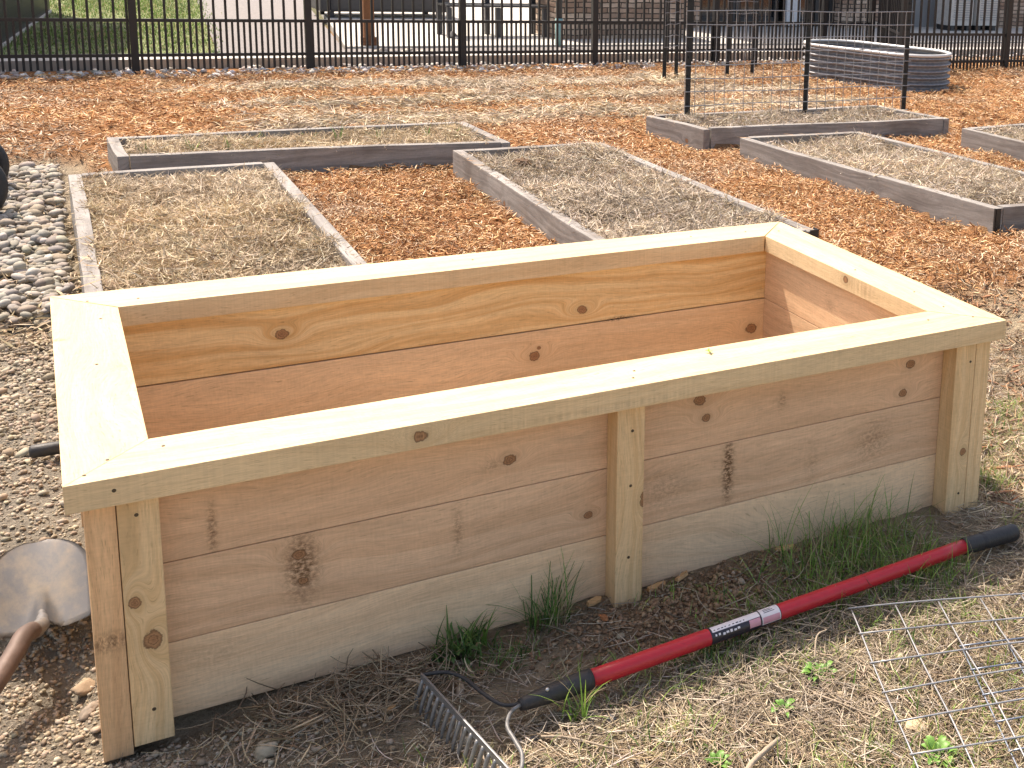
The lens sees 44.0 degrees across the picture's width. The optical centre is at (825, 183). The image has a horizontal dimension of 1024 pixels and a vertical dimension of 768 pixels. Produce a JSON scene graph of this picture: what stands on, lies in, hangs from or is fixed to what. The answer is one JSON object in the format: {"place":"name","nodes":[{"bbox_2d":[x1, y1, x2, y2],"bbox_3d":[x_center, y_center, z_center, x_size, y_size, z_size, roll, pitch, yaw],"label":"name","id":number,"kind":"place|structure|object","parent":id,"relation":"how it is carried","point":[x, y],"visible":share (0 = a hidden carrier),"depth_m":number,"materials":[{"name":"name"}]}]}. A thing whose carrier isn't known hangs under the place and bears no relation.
{"place":"outdoors","nodes":[
{"label":"outdoors","id":0,"kind":"place"},
{"bbox_2d":[0,0,222,54],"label":"lawn","id":1,"kind":"structure","parent":0,"point":[73,50],"depth_m":11.97,"materials":[{"name":"green plant"}]},
{"bbox_2d":[0,0,51,46],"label":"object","id":2,"kind":"structure","parent":1,"relation":"on","point":[25,8],"depth_m":11.45,"materials":[{"name":"concrete"}]},
{"bbox_2d":[197,0,344,52],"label":"gravel path","id":3,"kind":"structure","parent":0,"point":[254,9],"depth_m":13.59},
{"bbox_2d":[0,7,1023,767],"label":"ground","id":4,"kind":"structure","parent":0,"point":[74,165],"depth_m":2.63,"materials":[{"name":"soil"}]},
{"bbox_2d":[0,145,8,208],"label":"garden cart","id":5,"kind":"object","parent":4,"relation":"on","point":[4,165],"visible":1,"depth_m":5.14,"materials":[{"name":"black rubber"}]},
{"bbox_2d":[0,161,78,333],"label":"river stones","id":6,"kind":"object","parent":4,"relation":"on","point":[34,199],"visible":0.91,"depth_m":4.73,"materials":[{"name":"grey stone"}]},
{"bbox_2d":[0,140,81,353],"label":"stone litter","id":7,"kind":"object","parent":6,"relation":"on","point":[31,342],"visible":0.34,"depth_m":4.34,"materials":[{"name":"gravel"}]},
{"bbox_2d":[29,441,59,457],"bbox_3d":[-1.590,0.636,3.263,0.972,0.034,0.034,-5,14,-34],"label":"hand tool","id":8,"kind":"object","parent":4,"relation":"on","point":[44,449],"visible":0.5,"depth_m":3.00,"materials":[{"name":"black rubber"}]},
{"bbox_2d":[0,538,90,693],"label":"shovel","id":9,"kind":"object","parent":4,"relation":"on","point":[44,584],"visible":0.99,"depth_m":2.37,"materials":[{"name":"metal"}]},
{"bbox_2d":[71,678,94,695],"bbox_3d":[-1.371,0.935,2.216,0.037,0.032,0.053,2,12,-3],"label":"rock","id":10,"kind":"object","parent":4,"relation":"on","point":[82,688],"visible":0.96,"depth_m":2.20,"materials":[{"name":"beige stone"}]},
{"bbox_2d":[78,701,98,720],"bbox_3d":[-1.314,0.943,2.136,0.025,0.028,0.049,3,12,2],"label":"rock","id":11,"kind":"object","parent":4,"relation":"on","point":[87,710],"visible":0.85,"depth_m":2.13,"materials":[{"name":"beige stone"}]},
{"bbox_2d":[68,162,366,292],"bbox_3d":[-2.339,0.261,4.541,0.847,0.203,2.473,-5,14,-33],"label":"raised bed","id":12,"kind":"object","parent":4,"relation":"on","point":[319,218],"visible":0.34,"depth_m":4.77,"materials":[{"name":"grey wood"}]},
{"bbox_2d":[67,160,367,291],"bbox_3d":[-2.412,0.133,4.639,0.894,0.030,2.203,-5,14,-33],"label":"stray straw","id":13,"kind":"object","parent":12,"relation":"on","point":[95,234],"visible":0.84,"depth_m":4.24,"materials":[{"name":"beige plant"}]},
{"bbox_2d":[66,161,376,290],"bbox_3d":[-2.378,0.164,4.587,0.882,0.183,2.167,-5,14,-33],"label":"straw filling","id":14,"kind":"object","parent":12,"relation":"in","point":[232,202],"visible":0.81,"depth_m":4.53,"materials":[{"name":"beige plant"}]},
{"bbox_2d":[253,739,277,759],"bbox_3d":[-0.943,0.954,2.014,0.037,0.033,0.036,-5,14,-33],"label":"rock","id":15,"kind":"object","parent":4,"relation":"on","point":[259,752],"visible":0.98,"depth_m":2.00,"materials":[{"name":"grey stone"}]},
{"bbox_2d":[0,219,572,767],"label":"gravel","id":16,"kind":"structure","parent":4,"relation":"on","point":[14,361],"depth_m":2.30,"materials":[{"name":"beige gravel"}]},
{"bbox_2d":[107,122,509,174],"bbox_3d":[-2.711,-0.139,6.358,1.866,0.203,0.733,-5,14,-33],"label":"raised bed","id":17,"kind":"object","parent":4,"relation":"on","point":[318,159],"visible":0.49,"depth_m":6.16,"materials":[{"name":"grey wood"}]},
{"bbox_2d":[117,118,488,161],"bbox_3d":[-2.713,-0.218,6.354,1.801,0.178,0.749,-5,14,-33],"label":"straw filling","id":18,"kind":"object","parent":17,"relation":"in","point":[400,136],"visible":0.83,"depth_m":6.36,"materials":[{"name":"beige plant"}]},
{"bbox_2d":[331,126,346,140],"bbox_3d":[-2.677,-0.281,6.551,0.091,0.111,0.092,-5,14,-33],"label":"sprout","id":19,"kind":"object","parent":18,"relation":"in","point":[336,135],"visible":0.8,"depth_m":6.54,"materials":[{"name":"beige plant"}]},
{"bbox_2d":[108,130,498,153],"bbox_3d":[-2.707,-0.234,6.337,1.900,0.034,0.754,-5,14,-33],"label":"stray straw","id":20,"kind":"object","parent":17,"relation":"on","point":[282,149],"visible":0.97,"depth_m":6.04,"materials":[{"name":"beige plant"}]},
{"bbox_2d":[387,705,395,712],"bbox_3d":[-0.778,0.938,2.137,0.009,0.008,0.025,9,13,28],"label":"wood chip","id":21,"kind":"object","parent":4,"relation":"on","point":[389,708],"visible":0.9,"depth_m":2.13,"materials":[{"name":"brown wood"}]},
{"bbox_2d":[406,678,437,714],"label":"twig","id":22,"kind":"object","parent":4,"relation":"on","point":[414,680],"visible":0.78,"depth_m":2.17,"materials":[{"name":"wood"}]},
{"bbox_2d":[426,643,478,669],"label":"weed","id":23,"kind":"object","parent":4,"relation":"on","point":[473,646],"visible":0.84,"depth_m":2.29,"materials":[{"name":"green plant"}]},
{"bbox_2d":[420,605,501,663],"bbox_3d":[-0.705,0.871,2.331,0.149,0.090,0.154,1,12,-9],"label":"grass clump","id":24,"kind":"object","parent":4,"relation":"on","point":[471,635],"visible":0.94,"depth_m":2.33,"materials":[{"name":"green plant"}]},
{"bbox_2d":[430,624,543,685],"bbox_3d":[-0.645,0.924,2.293,0.218,0.109,0.132,-2,13,-23],"label":"grass clump","id":25,"kind":"object","parent":4,"relation":"on","point":[503,648],"visible":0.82,"depth_m":2.31,"materials":[{"name":"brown plant"}]},
{"bbox_2d":[134,68,886,131],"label":"straw rows","id":26,"kind":"object","parent":4,"relation":"on","point":[354,82],"visible":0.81,"depth_m":8.95,"materials":[{"name":"beige plant"}]},
{"bbox_2d":[0,55,1023,172],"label":"bark mulch","id":27,"kind":"object","parent":4,"relation":"on","point":[180,111],"visible":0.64,"depth_m":8.74,"materials":[{"name":"brown wood"}]},
{"bbox_2d":[802,39,951,91],"bbox_3d":[0.472,-1.144,11.463,1.546,0.336,0.756,11,14,33],"label":"corrugated tank","id":28,"kind":"object","parent":27,"relation":"on","point":[928,69],"visible":0.8,"depth_m":11.11,"materials":[{"name":"grey metal"}]},
{"bbox_2d":[0,47,1023,71],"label":"kerb","id":29,"kind":"structure","parent":4,"relation":"on","point":[20,68],"depth_m":10.68,"materials":[{"name":"concrete"}]},
{"bbox_2d":[512,157,531,167],"bbox_3d":[-1.540,-0.101,6.056,0.099,0.060,0.096,-5,14,-33],"label":"soil clod","id":30,"kind":"object","parent":4,"relation":"on","point":[519,160],"visible":0.68,"depth_m":6.03,"materials":[{"name":"brown soil"}]},
{"bbox_2d":[50,222,1006,761],"bbox_3d":[-0.679,0.547,2.879,1.948,0.515,1.077,-5,14,-33],"label":"raised planter","id":31,"kind":"object","parent":4,"relation":"on","point":[280,480],"visible":0.99,"depth_m":2.56,"materials":[{"name":"wood"}]},
{"bbox_2d":[529,733,539,741],"bbox_3d":[-0.508,0.967,2.088,0.012,0.014,0.024,7,12,17],"label":"rock","id":32,"kind":"object","parent":4,"relation":"on","point":[532,737],"visible":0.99,"depth_m":2.08,"materials":[{"name":"grey stone"}]},
{"bbox_2d":[485,549,597,637],"bbox_3d":[-0.578,0.831,2.388,0.262,0.164,0.253,-5,14,-33],"label":"grass clump","id":33,"kind":"object","parent":4,"relation":"on","point":[559,612],"visible":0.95,"depth_m":2.43,"materials":[{"name":"green plant"}]},
{"bbox_2d":[176,559,932,767],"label":"dead stems","id":34,"kind":"object","parent":4,"relation":"on","point":[379,681],"visible":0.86,"depth_m":2.16,"materials":[{"name":"plant"}]},
{"bbox_2d":[118,326,1023,767],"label":"dry grass","id":35,"kind":"structure","parent":4,"relation":"on","point":[1012,566],"depth_m":2.23,"materials":[{"name":"plant"}]},
{"bbox_2d":[537,663,608,724],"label":"grass clump","id":36,"kind":"object","parent":4,"relation":"on","point":[584,713],"visible":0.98,"depth_m":2.13,"materials":[{"name":"green plant"}]},
{"bbox_2d":[541,735,614,748],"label":"twig","id":37,"kind":"object","parent":4,"relation":"on","point":[572,738],"visible":1,"depth_m":2.07,"materials":[{"name":"brown wood"}]},
{"bbox_2d":[586,596,601,606],"bbox_3d":[-0.481,0.868,2.491,0.014,0.010,0.040,11,14,35],"label":"wood chip","id":38,"kind":"object","parent":4,"relation":"on","point":[591,602],"visible":1,"depth_m":2.49,"materials":[{"name":"brown wood"}]},
{"bbox_2d":[598,614,607,620],"bbox_3d":[-0.452,0.880,2.428,0.012,0.016,0.034,-5,14,-33],"label":"wood chip","id":39,"kind":"object","parent":4,"relation":"on","point":[603,617],"visible":1,"depth_m":2.42,"materials":[{"name":"brown wood"}]},
{"bbox_2d":[604,714,617,723],"bbox_3d":[-0.385,0.961,2.145,0.021,0.015,0.024,-5,14,-33],"label":"rock","id":40,"kind":"object","parent":4,"relation":"on","point":[614,718],"visible":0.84,"depth_m":2.14,"materials":[{"name":"grey stone"}]},
{"bbox_2d":[453,142,818,244],"bbox_3d":[-1.003,0.105,5.614,0.904,0.202,2.166,-5,14,-33],"label":"raised bed","id":41,"kind":"object","parent":4,"relation":"on","point":[542,218],"visible":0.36,"depth_m":5.47,"materials":[{"name":"grey wood"}]},
{"bbox_2d":[464,138,795,239],"bbox_3d":[-1.004,0.020,5.596,0.924,0.176,2.065,-5,14,-33],"label":"straw filling","id":42,"kind":"object","parent":41,"relation":"in","point":[602,193],"visible":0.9,"depth_m":5.43,"materials":[{"name":"beige plant"}]},
{"bbox_2d":[464,141,811,229],"bbox_3d":[-1.001,0.007,5.600,0.928,0.032,2.191,-5,14,-33],"label":"stray straw","id":43,"kind":"object","parent":41,"relation":"on","point":[634,156],"visible":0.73,"depth_m":5.40,"materials":[{"name":"beige plant"}]},
{"bbox_2d":[638,762,647,767],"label":"rock","id":44,"kind":"object","parent":4,"relation":"on","point":[642,765],"visible":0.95,"depth_m":2.03,"materials":[{"name":"beige stone"}]},
{"bbox_2d":[283,127,1023,306],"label":"bark mulch","id":45,"kind":"object","parent":4,"relation":"on","point":[401,235],"visible":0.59,"depth_m":5.55,"materials":[{"name":"brown wood"}]},
{"bbox_2d":[394,531,914,698],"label":"soil crumbs","id":46,"kind":"object","parent":4,"relation":"on","point":[665,604],"visible":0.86,"depth_m":2.49,"materials":[{"name":"soil"}]},
{"bbox_2d":[647,581,665,591],"bbox_3d":[-0.362,0.862,2.564,0.017,0.009,0.050,13,16,41],"label":"wood chip","id":47,"kind":"object","parent":4,"relation":"on","point":[654,586],"visible":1,"depth_m":2.56,"materials":[{"name":"brown wood"}]},
{"bbox_2d":[662,0,680,78],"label":"wire trellis","id":48,"kind":"object","parent":4,"relation":"on","point":[677,34],"visible":0.96,"depth_m":10.55,"materials":[{"name":"black metal"}]},
{"bbox_2d":[675,570,687,581],"bbox_3d":[-0.313,0.854,2.607,0.015,0.011,0.045,8,13,25],"label":"wood chip","id":49,"kind":"object","parent":4,"relation":"on","point":[683,575],"visible":1,"depth_m":2.60,"materials":[{"name":"brown wood"}]},
{"bbox_2d":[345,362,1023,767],"bbox_3d":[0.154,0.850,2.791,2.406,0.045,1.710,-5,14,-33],"label":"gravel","id":50,"kind":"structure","parent":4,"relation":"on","point":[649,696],"depth_m":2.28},
{"bbox_2d":[347,43,1023,51],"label":"gravel bed","id":51,"kind":"object","parent":4,"relation":"on","point":[446,49],"visible":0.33,"depth_m":13.01,"materials":[{"name":"grey gravel"}]},
{"bbox_2d":[447,31,457,50],"bbox_3d":[-3.730,-1.418,11.956,0.110,0.210,0.110,-5,14,-33],"label":"path light","id":52,"kind":"object","parent":51,"relation":"on","point":[451,34],"visible":0.54,"depth_m":11.94,"materials":[{"name":"grey metal"}]},
{"bbox_2d":[399,394,1023,767],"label":"green grass","id":53,"kind":"structure","parent":4,"relation":"on","point":[862,625],"depth_m":2.33,"materials":[{"name":"green plant"}]},
{"bbox_2d":[414,524,1019,767],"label":"bow rake","id":54,"kind":"object","parent":4,"relation":"on","point":[557,690],"visible":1,"depth_m":2.28,"materials":[{"name":"red metal"}]},
{"bbox_2d":[705,750,731,767],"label":"weed","id":55,"kind":"object","parent":4,"relation":"on","point":[713,755],"visible":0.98,"depth_m":2.05,"materials":[{"name":"green plant"}]},
{"bbox_2d":[661,602,778,673],"bbox_3d":[-0.212,0.905,2.362,0.252,0.070,0.166,-5,14,-33],"label":"grass clump","id":56,"kind":"object","parent":4,"relation":"on","point":[727,648],"visible":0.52,"depth_m":2.35,"materials":[{"name":"beige plant"}]},
{"bbox_2d":[725,0,756,76],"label":"wire trellis","id":57,"kind":"object","parent":4,"relation":"on","point":[728,35],"visible":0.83,"depth_m":11.04,"materials":[{"name":"black metal"}]},
{"bbox_2d":[755,0,759,66],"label":"metal stake","id":58,"kind":"object","parent":4,"relation":"on","point":[757,18],"visible":0.43,"depth_m":12.21,"materials":[{"name":"black metal"}]},
{"bbox_2d":[745,737,780,767],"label":"twig","id":59,"kind":"object","parent":4,"relation":"on","point":[756,758],"visible":0.99,"depth_m":2.06,"materials":[{"name":"beige wood"}]},
{"bbox_2d":[770,698,794,716],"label":"weed","id":60,"kind":"object","parent":4,"relation":"on","point":[781,701],"visible":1,"depth_m":2.20,"materials":[{"name":"green plant"}]},
{"bbox_2d":[775,544,794,550],"bbox_3d":[-0.092,0.829,2.724,0.051,0.010,0.019,-5,14,-33],"label":"wood chip","id":61,"kind":"object","parent":4,"relation":"on","point":[791,546],"visible":0.7,"depth_m":2.72,"materials":[{"name":"brown wood"}]},
{"bbox_2d":[646,105,948,150],"bbox_3d":[-0.159,-0.350,7.990,1.969,0.203,0.677,-5,14,-33],"label":"raised bed","id":62,"kind":"object","parent":4,"relation":"on","point":[698,138],"visible":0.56,"depth_m":7.67,"materials":[{"name":"grey wood"}]},
{"bbox_2d":[684,0,913,122],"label":"wire trellis","id":63,"kind":"object","parent":62,"relation":"in","point":[689,51],"visible":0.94,"depth_m":8.12,"materials":[{"name":"black metal"}]},
{"bbox_2d":[665,102,935,133],"bbox_3d":[-0.155,-0.434,7.977,1.855,0.168,0.694,-5,14,-33],"label":"straw filling","id":64,"kind":"object","parent":62,"relation":"in","point":[835,116],"visible":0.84,"depth_m":7.91,"materials":[{"name":"beige plant"}]},
{"bbox_2d":[728,571,890,641],"bbox_3d":[-0.047,0.906,2.518,0.400,0.142,0.181,-5,14,-33],"label":"grass clump","id":65,"kind":"object","parent":4,"relation":"on","point":[831,604],"visible":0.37,"depth_m":2.54,"materials":[{"name":"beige plant"}]},
{"bbox_2d":[801,660,837,685],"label":"weed","id":66,"kind":"object","parent":4,"relation":"on","point":[806,670],"visible":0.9,"depth_m":2.31,"materials":[{"name":"green plant"}]},
{"bbox_2d":[814,628,826,660],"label":"twig","id":67,"kind":"object","parent":4,"relation":"on","point":[820,632],"visible":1,"depth_m":2.37,"materials":[{"name":"beige wood"}]},
{"bbox_2d":[724,508,958,601],"bbox_3d":[0.050,0.868,2.700,0.599,0.218,0.302,-5,14,-33],"label":"grass clump","id":68,"kind":"object","parent":4,"relation":"on","point":[848,563],"visible":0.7,"depth_m":2.70,"materials":[{"name":"green plant"}]},
{"bbox_2d":[732,471,952,581],"bbox_3d":[0.042,0.795,2.777,0.551,0.252,0.387,-5,14,-33],"label":"grass clump","id":69,"kind":"object","parent":4,"relation":"on","point":[868,517],"visible":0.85,"depth_m":2.77,"materials":[{"name":"green plant"}]},
{"bbox_2d":[813,692,891,723],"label":"twig","id":70,"kind":"object","parent":4,"relation":"on","point":[835,701],"visible":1,"depth_m":2.19,"materials":[{"name":"brown wood"}]},
{"bbox_2d":[740,131,1023,235],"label":"raised bed","id":71,"kind":"object","parent":4,"relation":"on","point":[938,205],"visible":0.51,"depth_m":6.18,"materials":[{"name":"grey wood"}]},
{"bbox_2d":[741,132,988,191],"bbox_3d":[0.491,-0.109,6.506,0.891,0.028,2.163,-7,15,-38],"label":"stray straw","id":72,"kind":"object","parent":71,"relation":"on","point":[844,165],"visible":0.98,"depth_m":7.06,"materials":[{"name":"beige plant"}]},
{"bbox_2d":[764,129,1023,205],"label":"straw filling","id":73,"kind":"object","parent":71,"relation":"in","point":[960,175],"visible":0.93,"depth_m":6.49,"materials":[{"name":"beige plant"}]},
{"bbox_2d":[876,0,900,44],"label":"metal fence","id":74,"kind":"object","parent":4,"relation":"on","point":[886,7],"visible":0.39,"depth_m":12.80,"materials":[{"name":"black metal"}]},
{"bbox_2d":[903,718,928,733],"bbox_3d":[0.163,0.990,2.172,0.049,0.033,0.039,-5,14,-33],"label":"rock","id":75,"kind":"object","parent":4,"relation":"on","point":[909,723],"visible":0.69,"depth_m":2.17,"materials":[{"name":"beige stone"}]},
{"bbox_2d":[871,522,988,600],"bbox_3d":[0.215,0.849,2.677,0.290,0.100,0.215,-5,14,-33],"label":"grass clump","id":76,"kind":"object","parent":4,"relation":"on","point":[929,571],"visible":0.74,"depth_m":2.68,"materials":[{"name":"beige plant"}]},
{"bbox_2d":[921,735,957,767],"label":"weed","id":77,"kind":"object","parent":4,"relation":"on","point":[942,742],"visible":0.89,"depth_m":2.10,"materials":[{"name":"green plant"}]},
{"bbox_2d":[899,0,1023,70],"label":"metal fence","id":78,"kind":"object","parent":4,"relation":"on","point":[1006,34],"visible":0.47,"depth_m":12.65,"materials":[{"name":"black metal"}]},
{"bbox_2d":[931,277,1023,523],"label":"brown mulch","id":79,"kind":"object","parent":4,"relation":"on","point":[1007,349],"visible":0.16,"depth_m":3.82,"materials":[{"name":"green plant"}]},
{"bbox_2d":[959,637,1023,767],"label":"panel","id":80,"kind":"object","parent":4,"relation":"on","point":[1008,690],"visible":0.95,"depth_m":2.29,"materials":[{"name":"metal"}]},
{"bbox_2d":[848,593,1023,767],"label":"panel","id":81,"kind":"object","parent":80,"relation":"on","point":[947,711],"visible":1,"depth_m":2.30,"materials":[{"name":"metal"}]},
{"bbox_2d":[961,123,1023,161],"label":"raised bed","id":82,"kind":"object","parent":4,"relation":"on","point":[971,138],"visible":0.57,"depth_m":7.67,"materials":[{"name":"grey wood"}]},
{"bbox_2d":[975,122,1023,141],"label":"straw filling","id":83,"kind":"object","parent":82,"relation":"in","point":[1014,131],"visible":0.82,"depth_m":7.79,"materials":[{"name":"beige plant"}]},
{"bbox_2d":[979,456,1018,490],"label":"grass clump","id":84,"kind":"object","parent":4,"relation":"on","point":[989,475],"visible":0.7,"depth_m":3.15,"materials":[{"name":"beige plant"}]},
{"bbox_2d":[986,392,1022,420],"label":"grass clump","id":85,"kind":"object","parent":4,"relation":"on","point":[997,404],"visible":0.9,"depth_m":3.67,"materials":[{"name":"beige plant"}]},
{"bbox_2d":[0,53,1023,82],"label":"fence gravel","id":86,"kind":"structure","parent":0,"point":[172,70],"depth_m":10.52,"materials":[{"name":"grey gravel"}]},
{"bbox_2d":[0,0,875,73],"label":"metal fence","id":87,"kind":"object","parent":86,"relation":"on","point":[309,53],"visible":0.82,"depth_m":10.89,"materials":[{"name":"black metal"}]},
{"bbox_2d":[319,0,1021,49],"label":"patio","id":88,"kind":"structure","parent":0,"point":[428,16],"depth_m":14.54,"materials":[{"name":"concrete"}]},
{"bbox_2d":[360,0,376,45],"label":"porch post","id":89,"kind":"object","parent":88,"relation":"on","point":[366,10],"visible":0.53,"depth_m":11.90,"materials":[{"name":"brown wood"}]},
{"bbox_2d":[311,0,449,17],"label":"dark lounge seat","id":90,"kind":"object","parent":88,"relation":"on","point":[355,5],"visible":0.59,"depth_m":15.03,"materials":[{"name":"metal"}]},
{"bbox_2d":[436,0,546,37],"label":"slatted bench","id":91,"kind":"object","parent":88,"relation":"on","point":[487,5],"visible":0.67,"depth_m":13.40,"materials":[{"name":"wood"}]},
{"bbox_2d":[555,0,562,45],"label":"drain pipe","id":92,"kind":"object","parent":88,"relation":"on","point":[560,11],"visible":0.55,"depth_m":12.88,"materials":[{"name":"grey metal"}]},
{"bbox_2d":[536,0,683,38],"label":"stone pier wall","id":93,"kind":"structure","parent":88,"relation":"on","point":[614,13],"depth_m":13.91,"materials":[{"name":"concrete"}]},
{"bbox_2d":[936,0,973,30],"bbox_3d":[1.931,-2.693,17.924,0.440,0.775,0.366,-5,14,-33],"label":"door","id":94,"kind":"structure","parent":88,"relation":"on","point":[953,14],"depth_m":17.82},
{"bbox_2d":[971,0,997,30],"bbox_3d":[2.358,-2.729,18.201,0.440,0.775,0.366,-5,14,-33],"label":"door","id":95,"kind":"structure","parent":88,"relation":"on","point":[987,19],"depth_m":18.07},
{"bbox_2d":[686,0,1023,27],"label":"building","id":96,"kind":"structure","parent":0,"point":[816,8],"depth_m":17.26,"materials":[{"name":"stone"}]},
{"bbox_2d":[699,0,735,25],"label":"glass door","id":97,"kind":"structure","parent":96,"relation":"in","point":[704,2],"depth_m":16.38,"materials":[{"name":"grey glass"}]},
{"bbox_2d":[735,0,778,25],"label":"glass door","id":98,"kind":"structure","parent":96,"relation":"in","point":[766,2],"depth_m":16.77,"materials":[{"name":"grey glass"}]},
{"bbox_2d":[800,0,814,25],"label":"glass door","id":99,"kind":"structure","parent":96,"relation":"in","point":[802,8],"depth_m":17.17,"materials":[{"name":"grey glass"}]},
{"bbox_2d":[813,0,832,25],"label":"glass door","id":100,"kind":"structure","parent":96,"relation":"in","point":[816,3],"depth_m":17.29,"materials":[{"name":"black glass"}]}
]}

